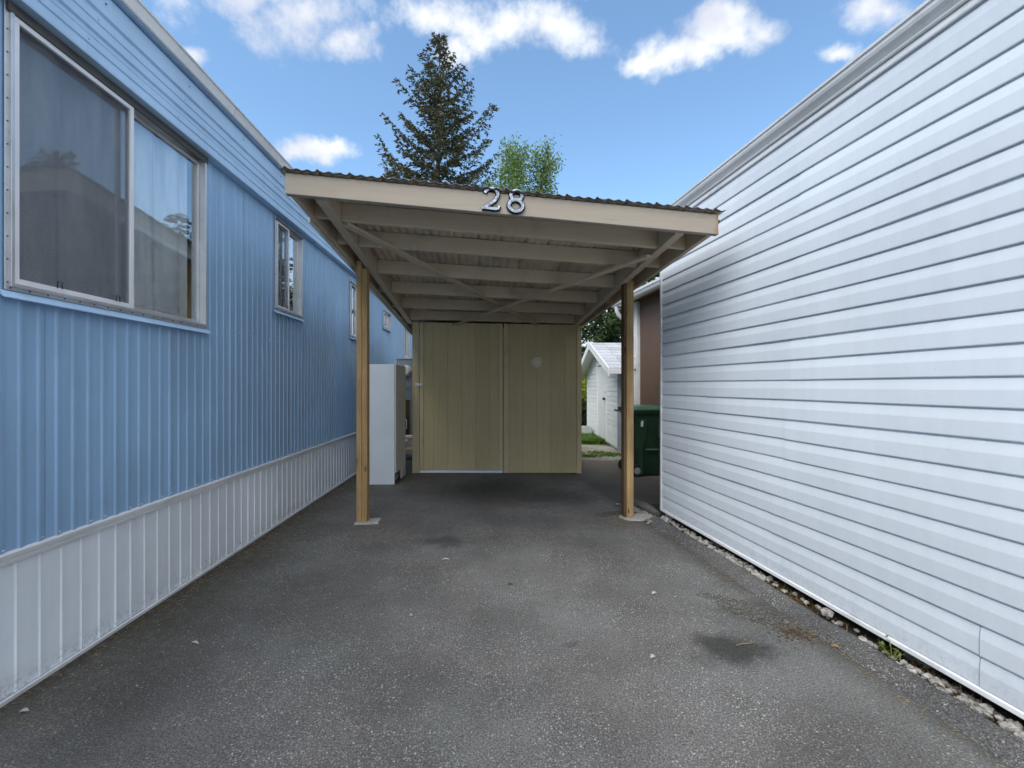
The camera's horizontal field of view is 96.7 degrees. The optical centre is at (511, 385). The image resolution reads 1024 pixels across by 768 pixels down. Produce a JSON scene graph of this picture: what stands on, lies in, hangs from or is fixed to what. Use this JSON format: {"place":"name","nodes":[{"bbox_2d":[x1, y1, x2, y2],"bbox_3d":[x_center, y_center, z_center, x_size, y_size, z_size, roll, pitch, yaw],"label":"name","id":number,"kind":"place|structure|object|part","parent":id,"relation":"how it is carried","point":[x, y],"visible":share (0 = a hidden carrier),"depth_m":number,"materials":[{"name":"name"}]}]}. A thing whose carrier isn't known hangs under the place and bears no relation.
{"place":"outdoors","nodes":[
{"label":"outdoors","id":0,"kind":"place"},
{"bbox_2d":[406,436,411,450],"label":"wooden steps","id":1,"kind":"structure","parent":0,"point":[408,438],"depth_m":7.94,"materials":[{"name":"brown wood"}]},
{"bbox_2d":[0,440,1012,767],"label":"driveway","id":2,"kind":"structure","parent":0,"point":[152,708],"depth_m":2.09,"materials":[{"name":"grey asphalt"}]},
{"bbox_2d":[354,518,381,524],"bbox_3d":[-1.342,1.269,4.242,0.223,0.022,0.153,0,0,-6],"label":"concrete footing","id":3,"kind":"object","parent":2,"relation":"on","point":[373,521],"visible":0.78,"depth_m":4.18,"materials":[{"name":"grey concrete"}]},
{"bbox_2d":[370,364,406,484],"bbox_3d":[-1.688,0.504,6.159,0.436,1.552,0.585,0,0,-1],"label":"cabinet","id":4,"kind":"object","parent":2,"relation":"on","point":[388,423],"visible":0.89,"depth_m":5.87,"materials":[{"name":"white plastic"}]},
{"bbox_3d":[-1.512,0.431,6.164,0.018,1.398,0.575,0,0,-1],"label":"door","id":5,"kind":"part","parent":4,"relation":"part of","materials":[{"name":"grey plastic"}]},
{"bbox_2d":[396,358,411,434],"bbox_3d":[-1.637,0.435,7.004,0.265,1.690,0.312,0,0,0],"label":"meter pedestal","id":6,"kind":"object","parent":2,"relation":"on","point":[407,362],"visible":0.52,"depth_m":6.95,"materials":[{"name":"grey metal"}]},
{"bbox_2d":[0,480,912,767],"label":"grit","id":7,"kind":"object","parent":2,"relation":"on","point":[460,636],"visible":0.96,"depth_m":2.24,"materials":[{"name":"grey gravel"}]},
{"bbox_2d":[412,322,581,473],"bbox_3d":[-0.218,0.182,7.529,2.448,2.195,1.942,0,0,0],"label":"storage room","id":8,"kind":"object","parent":2,"relation":"on","point":[492,398],"visible":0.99,"depth_m":6.60,"materials":[{"name":"beige paint"}]},
{"bbox_2d":[415,322,509,472],"bbox_3d":[-0.713,0.177,6.594,1.364,2.181,0.072,0,0,0],"label":"door","id":9,"kind":"structure","parent":8,"relation":"in","point":[460,384],"depth_m":6.60,"materials":[{"name":"beige paint"}]},
{"bbox_2d":[1,478,999,764],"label":"dead needles","id":10,"kind":"object","parent":2,"relation":"on","point":[515,650],"visible":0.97,"depth_m":2.46,"materials":[{"name":"brown plant"}]},
{"bbox_2d":[280,166,725,521],"bbox_3d":[-0.191,-0.063,5.755,2.904,2.647,5.605,0,0,-4],"label":"carport","id":11,"kind":"object","parent":2,"relation":"on","point":[408,252],"visible":0.89,"depth_m":3.83,"materials":[{"name":"beige paint"}]},
{"bbox_2d":[619,513,647,520],"bbox_3d":[1.184,1.270,4.380,0.312,0.020,0.213,0,0,0],"label":"concrete footing","id":12,"kind":"object","parent":2,"relation":"on","point":[637,517],"visible":0.77,"depth_m":4.34,"materials":[{"name":"grey concrete"}]},
{"bbox_2d":[614,405,659,476],"bbox_3d":[1.889,0.785,6.646,0.686,0.990,0.644,0,0,-6],"label":"wheelie bin","id":13,"kind":"object","parent":2,"relation":"on","point":[646,439],"visible":0.61,"depth_m":6.38,"materials":[{"name":"green plastic"}]},
{"bbox_2d":[620,498,660,516],"bbox_3d":[1.333,1.240,4.698,0.110,0.108,0.626,0,0,-19],"label":"rubble edge","id":14,"kind":"object","parent":2,"relation":"on","point":[645,506],"visible":0.57,"depth_m":4.55,"materials":[{"name":"concrete"}]},
{"bbox_2d":[764,618,821,648],"bbox_3d":[1.488,1.277,2.365,0.334,0.010,0.264,0,0,-13],"label":"debris","id":15,"kind":"object","parent":2,"relation":"on","point":[795,631],"visible":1,"depth_m":2.34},
{"bbox_2d":[616,503,1023,739],"bbox_3d":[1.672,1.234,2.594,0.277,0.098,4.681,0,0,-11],"label":"gravel","id":16,"kind":"structure","parent":2,"relation":"on","point":[989,712],"depth_m":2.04,"materials":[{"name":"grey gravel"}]},
{"bbox_2d":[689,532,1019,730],"bbox_3d":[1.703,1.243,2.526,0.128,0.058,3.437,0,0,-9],"label":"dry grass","id":17,"kind":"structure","parent":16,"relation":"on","point":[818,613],"depth_m":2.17,"materials":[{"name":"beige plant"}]},
{"bbox_2d":[876,635,906,659],"bbox_3d":[1.740,1.216,2.088,0.121,0.119,0.087,0,0,-9],"label":"weed","id":18,"kind":"object","parent":16,"relation":"on","point":[888,653],"visible":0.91,"depth_m":2.08,"materials":[{"name":"green plant"}]},
{"bbox_2d":[766,579,1023,726],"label":"moss","id":19,"kind":"object","parent":16,"relation":"on","point":[914,663],"visible":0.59,"depth_m":2.42,"materials":[{"name":"green plant"}]},
{"bbox_2d":[647,517,1023,767],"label":"asphalt kerb","id":20,"kind":"structure","parent":2,"relation":"on","point":[999,742],"depth_m":2.04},
{"bbox_2d":[141,0,925,346],"label":"sky","id":21,"kind":"structure","parent":0,"point":[645,99],"materials":[{"name":"blue"}]},
{"bbox_2d":[582,443,610,445],"bbox_3d":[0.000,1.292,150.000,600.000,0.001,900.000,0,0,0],"label":"ground","id":22,"kind":"structure","parent":0,"point":[606,444],"depth_m":9.93,"materials":[{"name":"grey concrete"}]},
{"bbox_2d":[0,0,411,707],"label":"mobile home","id":23,"kind":"object","parent":22,"relation":"on","point":[176,344],"visible":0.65,"depth_m":2.53,"materials":[{"name":"blue paint"}]},
{"bbox_2d":[0,0,211,334],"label":"window","id":24,"kind":"structure","parent":23,"relation":"in","point":[95,203],"depth_m":2.29,"materials":[{"name":"metal"}]},
{"bbox_2d":[274,217,305,322],"bbox_3d":[-2.158,-1.083,4.386,0.099,0.875,0.620,0,0,-3],"label":"window","id":25,"kind":"structure","parent":23,"relation":"in","point":[288,232],"depth_m":4.37,"materials":[{"name":"metal"}]},
{"bbox_2d":[349,281,355,339],"bbox_3d":[-2.255,-1.037,6.563,0.100,0.805,0.640,0,0,-3],"label":"window","id":26,"kind":"structure","parent":23,"relation":"in","point":[352,286],"depth_m":6.48,"materials":[{"name":"metal"}]},
{"bbox_2d":[383,310,391,332],"bbox_3d":[-2.341,-1.185,8.481,0.103,0.351,0.620,0,0,-3],"label":"window","id":27,"kind":"structure","parent":23,"relation":"in","point":[386,316],"depth_m":8.47,"materials":[{"name":"metal"}]},
{"bbox_2d":[404,327,408,357],"bbox_3d":[-2.442,-0.970,10.439,0.076,0.700,0.600,0,0,-3],"label":"window","id":28,"kind":"structure","parent":23,"relation":"in","point":[406,334],"depth_m":10.44,"materials":[{"name":"metal"}]},
{"bbox_2d":[382,171,400,177],"bbox_3d":[-6.213,-5.022,23.927,4.576,12.645,4.539,0,0,0],"label":"fir tree","id":29,"kind":"object","parent":22,"relation":"on","point":[385,175],"depth_m":23.82,"materials":[{"name":"green plant"}]},
{"bbox_2d":[373,31,501,186],"bbox_3d":[-3.749,-8.961,25.286,12.783,20.527,13.082,0,0,39],"label":"fir tree","id":30,"kind":"object","parent":22,"relation":"on","point":[439,139],"visible":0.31,"depth_m":24.18,"materials":[{"name":"green plant"}]},
{"bbox_2d":[484,132,540,192],"bbox_3d":[0.111,-4.467,18.197,2.933,11.518,3.775,0,0,-30],"label":"birch tree","id":31,"kind":"object","parent":22,"relation":"on","point":[516,172],"visible":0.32,"depth_m":17.82,"materials":[{"name":"green plant"}]},
{"bbox_2d":[521,133,565,194],"bbox_3d":[1.307,-4.390,18.675,2.977,11.372,2.946,0,0,0],"label":"birch tree","id":32,"kind":"object","parent":22,"relation":"on","point":[546,172],"visible":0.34,"depth_m":18.53,"materials":[{"name":"green plant"}]},
{"bbox_2d":[582,398,586,425],"bbox_3d":[2.007,0.866,13.274,1.034,1.037,1.002,0,0,-17],"label":"shrub","id":33,"kind":"object","parent":22,"relation":"on","point":[584,421],"visible":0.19,"depth_m":13.20,"materials":[{"name":"green plant"}]},
{"bbox_2d":[582,378,586,419],"bbox_3d":[2.309,0.502,14.029,1.568,1.767,1.667,0,0,0],"label":"shrub","id":34,"kind":"object","parent":22,"relation":"on","point":[584,388],"visible":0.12,"depth_m":13.81,"materials":[{"name":"green plant"}]},
{"bbox_2d":[582,426,591,433],"bbox_3d":[1.720,1.170,11.600,0.560,0.240,0.400,0,0,0],"label":"planter","id":35,"kind":"object","parent":22,"relation":"on","point":[587,429],"visible":0.25,"depth_m":11.40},
{"bbox_2d":[582,431,605,443],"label":"grass","id":36,"kind":"structure","parent":22,"relation":"on","point":[590,438],"depth_m":10.10,"materials":[{"name":"green plant"}]},
{"bbox_2d":[582,342,620,450],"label":"garden shed","id":37,"kind":"structure","parent":22,"relation":"on","point":[601,367],"depth_m":10.07,"materials":[{"name":"white paint"}]},
{"bbox_2d":[597,365,607,441],"bbox_3d":[2.054,0.370,10.490,0.088,1.720,1.096,0,0,0],"label":"door","id":38,"kind":"structure","parent":37,"relation":"in","point":[602,377],"depth_m":10.52,"materials":[{"name":"white paint"}]},
{"bbox_2d":[582,284,643,396],"bbox_3d":[3.846,-2.668,16.898,4.850,7.929,5.292,0,0,0],"label":"fir tree","id":39,"kind":"object","parent":22,"relation":"on","point":[610,330],"visible":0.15,"depth_m":16.04,"materials":[{"name":"green plant"}]},
{"bbox_2d":[591,273,659,342],"bbox_3d":[5.479,-2.704,17.697,5.260,8.011,5.502,0,0,12],"label":"fir tree","id":40,"kind":"object","parent":22,"relation":"on","point":[654,277],"visible":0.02,"depth_m":17.68,"materials":[{"name":"plant"}]},
{"bbox_2d":[611,0,1023,719],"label":"white home","id":41,"kind":"object","parent":22,"relation":"on","point":[829,348],"visible":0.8,"depth_m":2.18,"materials":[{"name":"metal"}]},
{"bbox_2d":[582,445,620,460],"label":"path","id":42,"kind":"structure","parent":0,"point":[588,448],"depth_m":8.82,"materials":[{"name":"grey concrete"}]},
{"bbox_2d":[582,450,620,457],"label":"grass tufts","id":43,"kind":"object","parent":42,"relation":"on","point":[606,453],"visible":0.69,"depth_m":8.35,"materials":[{"name":"green plant"}]}
]}

